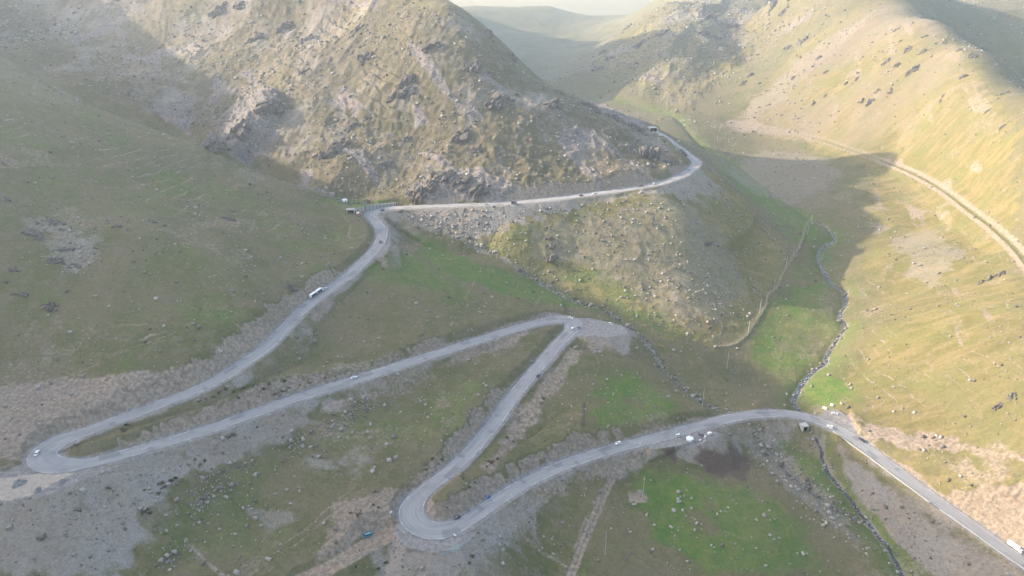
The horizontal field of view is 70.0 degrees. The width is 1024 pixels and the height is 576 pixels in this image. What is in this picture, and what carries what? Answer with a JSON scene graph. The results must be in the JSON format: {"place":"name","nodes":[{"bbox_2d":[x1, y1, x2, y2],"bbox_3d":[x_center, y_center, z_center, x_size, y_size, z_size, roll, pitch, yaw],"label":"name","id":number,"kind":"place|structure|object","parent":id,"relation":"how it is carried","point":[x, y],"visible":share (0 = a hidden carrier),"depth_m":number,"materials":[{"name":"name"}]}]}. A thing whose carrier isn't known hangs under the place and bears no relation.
{"place":"outdoors","nodes":[
{"label":"outdoors","id":0,"kind":"place"},
{"bbox_2d":[0,0,1023,575],"bbox_3d":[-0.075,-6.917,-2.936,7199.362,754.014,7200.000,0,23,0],"label":"hillsides","id":1,"kind":"structure","parent":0,"point":[546,40],"depth_m":600.38,"materials":[{"name":"green plant"}]},
{"bbox_2d":[2,196,10,201],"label":"rock outcrop","id":2,"kind":"object","parent":1,"relation":"on","point":[6,199],"visible":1,"depth_m":542.46,"materials":[{"name":"grey stone"}]},
{"bbox_2d":[8,266,20,271],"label":"rock outcrop","id":3,"kind":"object","parent":1,"relation":"on","point":[13,269],"visible":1,"depth_m":500.33,"materials":[{"name":"grey stone"}]},
{"bbox_2d":[10,291,28,297],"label":"rock outcrop","id":4,"kind":"object","parent":1,"relation":"on","point":[23,294],"visible":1,"depth_m":485.87,"materials":[{"name":"grey stone"}]},
{"bbox_2d":[12,479,27,488],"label":"gravel heap","id":5,"kind":"object","parent":1,"relation":"on","point":[18,483],"visible":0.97,"depth_m":374.69,"materials":[{"name":"grey gravel"}]},
{"bbox_2d":[20,230,44,240],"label":"rock outcrop","id":6,"kind":"object","parent":1,"relation":"on","point":[33,234],"visible":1,"depth_m":525.80,"materials":[{"name":"grey stone"}]},
{"bbox_2d":[33,487,40,493],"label":"rock","id":7,"kind":"object","parent":1,"relation":"on","point":[37,490],"visible":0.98,"depth_m":370.02,"materials":[{"name":"grey stone"}]},
{"bbox_2d":[39,301,59,311],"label":"rock outcrop","id":8,"kind":"object","parent":1,"relation":"on","point":[46,307],"visible":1,"depth_m":481.58,"materials":[{"name":"grey stone"}]},
{"bbox_2d":[41,218,59,225],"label":"rock outcrop","id":9,"kind":"object","parent":1,"relation":"on","point":[49,220],"visible":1,"depth_m":541.46,"materials":[{"name":"grey stone"}]},
{"bbox_2d":[46,256,65,264],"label":"rock outcrop","id":10,"kind":"object","parent":1,"relation":"on","point":[57,259],"visible":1,"depth_m":511.28,"materials":[{"name":"grey stone"}]},
{"bbox_2d":[56,478,68,485],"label":"gravel heap","id":11,"kind":"object","parent":1,"relation":"on","point":[61,481],"visible":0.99,"depth_m":376.25,"materials":[{"name":"grey gravel"}]},
{"bbox_2d":[57,246,74,251],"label":"rock outcrop","id":12,"kind":"object","parent":1,"relation":"on","point":[61,249],"visible":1,"depth_m":520.48,"materials":[{"name":"grey stone"}]},
{"bbox_2d":[67,263,80,268],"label":"rock outcrop","id":13,"kind":"object","parent":1,"relation":"on","point":[75,264],"visible":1,"depth_m":509.77,"materials":[{"name":"grey stone"}]},
{"bbox_2d":[110,224,121,227],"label":"rock outcrop","id":14,"kind":"object","parent":1,"relation":"on","point":[118,226],"visible":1,"depth_m":544.61,"materials":[{"name":"grey stone"}]},
{"bbox_2d":[208,1,227,17],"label":"rock outcrop","id":15,"kind":"object","parent":1,"relation":"on","point":[217,10],"visible":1,"depth_m":1036.34,"materials":[{"name":"grey stone"}]},
{"bbox_2d":[205,141,231,153],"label":"rock outcrop","id":16,"kind":"object","parent":1,"relation":"on","point":[215,147],"visible":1,"depth_m":724.89,"materials":[{"name":"grey stone"}]},
{"bbox_2d":[220,216,235,220],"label":"rock outcrop","id":17,"kind":"object","parent":1,"relation":"on","point":[229,218],"visible":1,"depth_m":611.13,"materials":[{"name":"grey stone"}]},
{"bbox_2d":[225,118,252,140],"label":"rock outcrop","id":18,"kind":"object","parent":1,"relation":"on","point":[241,129],"visible":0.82,"depth_m":807.66,"materials":[{"name":"grey stone"}]},
{"bbox_2d":[233,1,244,9],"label":"rock outcrop","id":19,"kind":"object","parent":1,"relation":"on","point":[237,5],"visible":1,"depth_m":1027.41,"materials":[{"name":"grey stone"}]},
{"bbox_2d":[244,32,262,43],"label":"rock outcrop","id":20,"kind":"object","parent":1,"relation":"on","point":[255,37],"visible":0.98,"depth_m":988.60,"materials":[{"name":"grey stone"}]},
{"bbox_2d":[252,98,283,115],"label":"rock outcrop","id":21,"kind":"object","parent":1,"relation":"on","point":[267,106],"visible":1,"depth_m":827.35,"materials":[{"name":"grey stone"}]},
{"bbox_2d":[275,20,293,32],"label":"rock outcrop","id":22,"kind":"object","parent":1,"relation":"on","point":[285,24],"visible":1,"depth_m":990.17,"materials":[{"name":"grey stone"}]},
{"bbox_2d":[285,284,298,291],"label":"rock outcrop","id":23,"kind":"object","parent":1,"relation":"on","point":[292,288],"visible":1,"depth_m":549.90,"materials":[{"name":"grey stone"}]},
{"bbox_2d":[295,34,313,46],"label":"rock outcrop","id":24,"kind":"object","parent":1,"relation":"on","point":[302,40],"visible":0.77,"depth_m":956.83,"materials":[{"name":"grey stone"}]},
{"bbox_2d":[298,68,311,75],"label":"rock outcrop","id":25,"kind":"object","parent":1,"relation":"on","point":[302,71],"visible":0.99,"depth_m":889.46,"materials":[{"name":"grey stone"}]},
{"bbox_2d":[320,137,349,158],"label":"rock outcrop","id":26,"kind":"object","parent":1,"relation":"on","point":[336,147],"visible":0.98,"depth_m":778.82,"materials":[{"name":"grey stone"}]},
{"bbox_2d":[342,120,357,132],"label":"rock outcrop","id":27,"kind":"object","parent":1,"relation":"on","point":[351,125],"visible":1,"depth_m":808.41,"materials":[{"name":"grey stone"}]},
{"bbox_2d":[346,208,354,213],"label":"underpass","id":28,"kind":"object","parent":1,"relation":"on","point":[349,210],"visible":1,"depth_m":696.30,"materials":[{"name":"concrete"}]},
{"bbox_2d":[348,23,363,37],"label":"rock outcrop","id":29,"kind":"object","parent":1,"relation":"on","point":[357,28],"visible":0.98,"depth_m":916.79,"materials":[{"name":"grey stone"}]},
{"bbox_2d":[353,206,363,211],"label":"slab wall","id":30,"kind":"structure","parent":1,"relation":"on","point":[360,209],"depth_m":709.77,"materials":[{"name":"concrete"}]},
{"bbox_2d":[356,51,373,65],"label":"rock outcrop","id":31,"kind":"object","parent":1,"relation":"on","point":[366,55],"visible":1,"depth_m":880.50,"materials":[{"name":"grey stone"}]},
{"bbox_2d":[362,115,370,122],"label":"rock outcrop","id":32,"kind":"object","parent":1,"relation":"on","point":[365,118],"visible":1,"depth_m":816.26,"materials":[{"name":"grey stone"}]},
{"bbox_2d":[363,532,371,537],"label":"van","id":33,"kind":"object","parent":1,"relation":"on","point":[368,534],"visible":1,"depth_m":400.56,"materials":[{"name":"teal paint"}]},
{"bbox_2d":[365,202,395,209],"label":"slab wall","id":34,"kind":"structure","parent":1,"relation":"on","point":[370,207],"depth_m":727.76,"materials":[{"name":"concrete"}]},
{"bbox_2d":[373,160,393,170],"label":"rock outcrop","id":35,"kind":"object","parent":1,"relation":"on","point":[383,163],"visible":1,"depth_m":768.81,"materials":[{"name":"grey stone"}]},
{"bbox_2d":[389,85,415,101],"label":"rock outcrop","id":36,"kind":"object","parent":1,"relation":"on","point":[404,92],"visible":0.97,"depth_m":824.27,"materials":[{"name":"grey stone"}]},
{"bbox_2d":[395,74,415,89],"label":"rock outcrop","id":37,"kind":"object","parent":1,"relation":"on","point":[406,79],"visible":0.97,"depth_m":830.34,"materials":[{"name":"grey stone"}]},
{"bbox_2d":[401,136,411,143],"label":"rock outcrop","id":38,"kind":"object","parent":1,"relation":"on","point":[406,139],"visible":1,"depth_m":793.28,"materials":[{"name":"grey stone"}]},
{"bbox_2d":[408,185,417,204],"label":"rock outcrop","id":39,"kind":"object","parent":1,"relation":"on","point":[412,193],"visible":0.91,"depth_m":738.06,"materials":[{"name":"grey stone"}]},
{"bbox_2d":[415,179,439,201],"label":"rock outcrop","id":40,"kind":"object","parent":1,"relation":"on","point":[429,187],"visible":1,"depth_m":735.08,"materials":[{"name":"grey stone"}]},
{"bbox_2d":[421,41,443,52],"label":"rock outcrop","id":41,"kind":"object","parent":1,"relation":"on","point":[428,46],"visible":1,"depth_m":845.85,"materials":[{"name":"grey stone"}]},
{"bbox_2d":[430,169,455,181],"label":"rock outcrop","id":42,"kind":"object","parent":1,"relation":"on","point":[442,176],"visible":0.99,"depth_m":742.50,"materials":[{"name":"grey stone"}]},
{"bbox_2d":[449,128,470,142],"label":"rock outcrop","id":43,"kind":"object","parent":1,"relation":"on","point":[463,136],"visible":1,"depth_m":778.82,"materials":[{"name":"grey stone"}]},
{"bbox_2d":[451,175,474,191],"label":"rock outcrop","id":44,"kind":"object","parent":1,"relation":"on","point":[466,179],"visible":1,"depth_m":736.53,"materials":[{"name":"grey stone"}]},
{"bbox_2d":[463,59,481,72],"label":"rock outcrop","id":45,"kind":"object","parent":1,"relation":"on","point":[475,68],"visible":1,"depth_m":830.80,"materials":[{"name":"grey stone"}]},
{"bbox_2d":[470,144,481,153],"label":"rock outcrop","id":46,"kind":"object","parent":1,"relation":"on","point":[474,149],"visible":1,"depth_m":769.03,"materials":[{"name":"grey stone"}]},
{"bbox_2d":[467,183,488,201],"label":"rock outcrop","id":47,"kind":"object","parent":1,"relation":"on","point":[478,190],"visible":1,"depth_m":730.77,"materials":[{"name":"grey stone"}]},
{"bbox_2d":[484,29,492,39],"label":"rock outcrop","id":48,"kind":"object","parent":1,"relation":"on","point":[488,32],"visible":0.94,"depth_m":879.10,"materials":[{"name":"grey stone"}]},
{"bbox_2d":[484,91,515,110],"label":"rock outcrop","id":49,"kind":"object","parent":1,"relation":"on","point":[494,103],"visible":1,"depth_m":809.25,"materials":[{"name":"grey stone"}]},
{"bbox_2d":[0,0,1023,575],"bbox_3d":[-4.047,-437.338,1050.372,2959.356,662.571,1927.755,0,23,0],"label":"scattered stones","id":50,"kind":"object","parent":1,"relation":"on","point":[204,498],"visible":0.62,"depth_m":736.43,"materials":[{"name":"grey stone"}]},
{"bbox_2d":[509,52,517,62],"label":"rock outcrop","id":51,"kind":"object","parent":1,"relation":"on","point":[512,56],"visible":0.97,"depth_m":880.76,"materials":[{"name":"grey stone"}]},
{"bbox_2d":[544,236,553,239],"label":"rock outcrop","id":52,"kind":"object","parent":1,"relation":"on","point":[548,238],"visible":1,"depth_m":700.41,"materials":[{"name":"grey stone"}]},
{"bbox_2d":[543,254,557,262],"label":"rock outcrop","id":53,"kind":"object","parent":1,"relation":"on","point":[552,258],"visible":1,"depth_m":687.28,"materials":[{"name":"grey stone"}]},
{"bbox_2d":[545,244,555,248],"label":"rock outcrop","id":54,"kind":"object","parent":1,"relation":"on","point":[550,246],"visible":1,"depth_m":695.52,"materials":[{"name":"grey stone"}]},
{"bbox_2d":[543,99,562,108],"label":"rock outcrop","id":55,"kind":"object","parent":1,"relation":"on","point":[554,103],"visible":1,"depth_m":822.15,"materials":[{"name":"grey stone"}]},
{"bbox_2d":[553,89,566,94],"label":"rock outcrop","id":56,"kind":"object","parent":1,"relation":"on","point":[560,92],"visible":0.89,"depth_m":870.18,"materials":[{"name":"grey stone"}]},
{"bbox_2d":[580,402,586,426],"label":"steel pylon","id":57,"kind":"object","parent":1,"relation":"on","point":[584,406],"visible":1,"depth_m":490.53,"materials":[{"name":"metal"}]},
{"bbox_2d":[579,100,600,112],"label":"rock outcrop","id":58,"kind":"object","parent":1,"relation":"on","point":[593,106],"visible":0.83,"depth_m":865.25,"materials":[{"name":"grey stone"}]},
{"bbox_2d":[591,65,604,70],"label":"rock outcrop","id":59,"kind":"object","parent":1,"relation":"on","point":[594,68],"visible":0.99,"depth_m":1563.41,"materials":[{"name":"grey stone"}]},
{"bbox_2d":[604,113,625,124],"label":"rock outcrop","id":60,"kind":"object","parent":1,"relation":"on","point":[615,117],"visible":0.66,"depth_m":877.75,"materials":[{"name":"grey stone"}]},
{"bbox_2d":[627,122,644,130],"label":"rock outcrop","id":61,"kind":"object","parent":1,"relation":"on","point":[636,126],"visible":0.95,"depth_m":872.86,"materials":[{"name":"grey stone"}]},
{"bbox_2d":[633,39,645,48],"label":"rock outcrop","id":62,"kind":"object","parent":1,"relation":"on","point":[638,45],"visible":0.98,"depth_m":1577.44,"materials":[{"name":"grey stone"}]},
{"bbox_2d":[637,146,660,159],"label":"rock outcrop","id":63,"kind":"object","parent":1,"relation":"on","point":[648,152],"visible":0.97,"depth_m":807.39,"materials":[{"name":"grey stone"}]},
{"bbox_2d":[647,126,658,131],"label":"tunnel portal","id":64,"kind":"object","parent":1,"relation":"on","point":[653,128],"visible":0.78,"depth_m":915.36,"materials":[{"name":"concrete"}]},
{"bbox_2d":[650,212,655,228],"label":"steel pylon","id":65,"kind":"object","parent":1,"relation":"on","point":[654,214],"visible":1,"depth_m":712.57,"materials":[{"name":"metal"}]},
{"bbox_2d":[656,28,669,36],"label":"rock outcrop","id":66,"kind":"object","parent":1,"relation":"on","point":[662,32],"visible":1,"depth_m":1570.43,"materials":[{"name":"grey stone"}]},
{"bbox_2d":[664,159,678,163],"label":"rock outcrop","id":67,"kind":"object","parent":1,"relation":"on","point":[673,161],"visible":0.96,"depth_m":807.95,"materials":[{"name":"grey stone"}]},
{"bbox_2d":[676,149,686,155],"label":"rock outcrop","id":68,"kind":"object","parent":1,"relation":"on","point":[680,152],"visible":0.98,"depth_m":842.46,"materials":[{"name":"grey stone"}]},
{"bbox_2d":[686,436,693,441],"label":"yurt","id":69,"kind":"object","parent":1,"relation":"on","point":[690,438],"visible":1,"depth_m":502.57,"materials":[{"name":"white fabric"}]},
{"bbox_2d":[698,30,709,34],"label":"rock outcrop","id":70,"kind":"object","parent":1,"relation":"on","point":[704,32],"visible":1,"depth_m":1562.43,"materials":[{"name":"grey stone"}]},
{"bbox_2d":[704,241,711,246],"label":"rock outcrop","id":71,"kind":"object","parent":1,"relation":"on","point":[707,243],"visible":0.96,"depth_m":724.31,"materials":[{"name":"grey stone"}]},
{"bbox_2d":[700,13,716,19],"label":"rock outcrop","id":72,"kind":"object","parent":1,"relation":"on","point":[707,16],"visible":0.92,"depth_m":1614.54,"materials":[{"name":"grey stone"}]},
{"bbox_2d":[711,35,721,39],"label":"rock outcrop","id":73,"kind":"object","parent":1,"relation":"on","point":[715,37],"visible":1,"depth_m":1567.17,"materials":[{"name":"grey stone"}]},
{"bbox_2d":[726,23,739,28],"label":"rock outcrop","id":74,"kind":"object","parent":1,"relation":"on","point":[730,25],"visible":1,"depth_m":1611.00,"materials":[{"name":"grey stone"}]},
{"bbox_2d":[767,0,777,13],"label":"rock outcrop","id":75,"kind":"object","parent":1,"relation":"on","point":[773,4],"visible":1,"depth_m":1575.67,"materials":[{"name":"grey stone"}]},
{"bbox_2d":[778,6,789,16],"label":"rock outcrop","id":76,"kind":"object","parent":1,"relation":"on","point":[782,12],"visible":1,"depth_m":1538.99,"materials":[{"name":"grey stone"}]},
{"bbox_2d":[796,36,807,44],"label":"rock outcrop","id":77,"kind":"object","parent":1,"relation":"on","point":[800,41],"visible":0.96,"depth_m":1398.51,"materials":[{"name":"grey stone"}]},
{"bbox_2d":[799,422,808,431],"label":"culvert","id":78,"kind":"object","parent":1,"relation":"on","point":[804,425],"visible":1,"depth_m":533.79,"materials":[{"name":"concrete"}]},
{"bbox_2d":[865,98,874,106],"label":"rock outcrop","id":79,"kind":"object","parent":1,"relation":"on","point":[868,102],"visible":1,"depth_m":1136.85,"materials":[{"name":"grey stone"}]},
{"bbox_2d":[833,431,929,502],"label":"parapet","id":80,"kind":"structure","parent":1,"relation":"on","point":[848,442],"depth_m":493.35,"materials":[{"name":"concrete"}]},
{"bbox_2d":[881,57,890,65],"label":"rock outcrop","id":81,"kind":"object","parent":1,"relation":"on","point":[886,61],"visible":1,"depth_m":1180.38,"materials":[{"name":"grey stone"}]},
{"bbox_2d":[903,46,911,53],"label":"rock outcrop","id":82,"kind":"object","parent":1,"relation":"on","point":[907,49],"visible":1,"depth_m":1170.45,"materials":[{"name":"grey stone"}]},
{"bbox_2d":[909,64,919,72],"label":"rock outcrop","id":83,"kind":"object","parent":1,"relation":"on","point":[914,68],"visible":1,"depth_m":1121.07,"materials":[{"name":"grey stone"}]},
{"bbox_2d":[919,48,928,53],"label":"rock outcrop","id":84,"kind":"object","parent":1,"relation":"on","point":[922,51],"visible":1,"depth_m":1145.05,"materials":[{"name":"grey stone"}]},
{"bbox_2d":[966,53,977,57],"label":"rock outcrop","id":85,"kind":"object","parent":1,"relation":"on","point":[971,55],"visible":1,"depth_m":1067.27,"materials":[{"name":"grey stone"}]},
{"bbox_2d":[985,275,995,280],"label":"rock outcrop","id":86,"kind":"object","parent":1,"relation":"on","point":[990,277],"visible":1,"depth_m":660.85,"materials":[{"name":"grey stone"}]},
{"bbox_2d":[992,402,1002,410],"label":"rock outcrop","id":87,"kind":"object","parent":1,"relation":"on","point":[995,407],"visible":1,"depth_m":503.42,"materials":[{"name":"grey stone"}]},
{"bbox_2d":[996,270,1005,276],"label":"rock outcrop","id":88,"kind":"object","parent":1,"relation":"on","point":[1001,272],"visible":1,"depth_m":661.49,"materials":[{"name":"grey stone"}]},
{"bbox_2d":[1006,392,1016,401],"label":"rock outcrop","id":89,"kind":"object","parent":1,"relation":"on","point":[1009,396],"visible":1,"depth_m":505.13,"materials":[{"name":"grey stone"}]},
{"bbox_2d":[26,131,1023,570],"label":"road","id":90,"kind":"structure","parent":0,"point":[410,511],"depth_m":470.30,"materials":[{"name":"grey asphalt"}]},
{"bbox_2d":[309,287,323,297],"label":"truck","id":91,"kind":"object","parent":90,"relation":"on","point":[315,292],"visible":1,"depth_m":559.84,"materials":[{"name":"white paint"}]},
{"bbox_2d":[27,158,1023,569],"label":"road edge marking","id":92,"kind":"object","parent":90,"relation":"on","point":[463,450],"visible":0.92,"depth_m":468.84,"materials":[{"name":"white paint"}]},
{"bbox_2d":[56,141,1023,557],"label":"road edge marking","id":93,"kind":"object","parent":90,"relation":"on","point":[506,415],"visible":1,"depth_m":482.53,"materials":[{"name":"white paint"}]},
{"bbox_2d":[940,509,1023,568],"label":"parapet","id":94,"kind":"structure","parent":90,"relation":"on","point":[982,539],"depth_m":437.52,"materials":[{"name":"concrete"}]},
{"bbox_2d":[1007,540,1022,552],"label":"truck","id":95,"kind":"object","parent":90,"relation":"on","point":[1015,546],"visible":1,"depth_m":431.29,"materials":[{"name":"white paint"}]},
{"bbox_2d":[449,0,652,15],"label":"sky","id":96,"kind":"structure","parent":0,"point":[587,7],"materials":[{"name":"white"}]},
{"bbox_2d":[792,223,847,410],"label":"stream water","id":97,"kind":"structure","parent":0,"point":[821,365],"depth_m":654.83,"materials":[{"name":"grey liquid"}]},
{"bbox_2d":[815,437,903,575],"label":"stream water","id":98,"kind":"structure","parent":0,"point":[896,563],"depth_m":483.11,"materials":[{"name":"grey liquid"}]}
]}

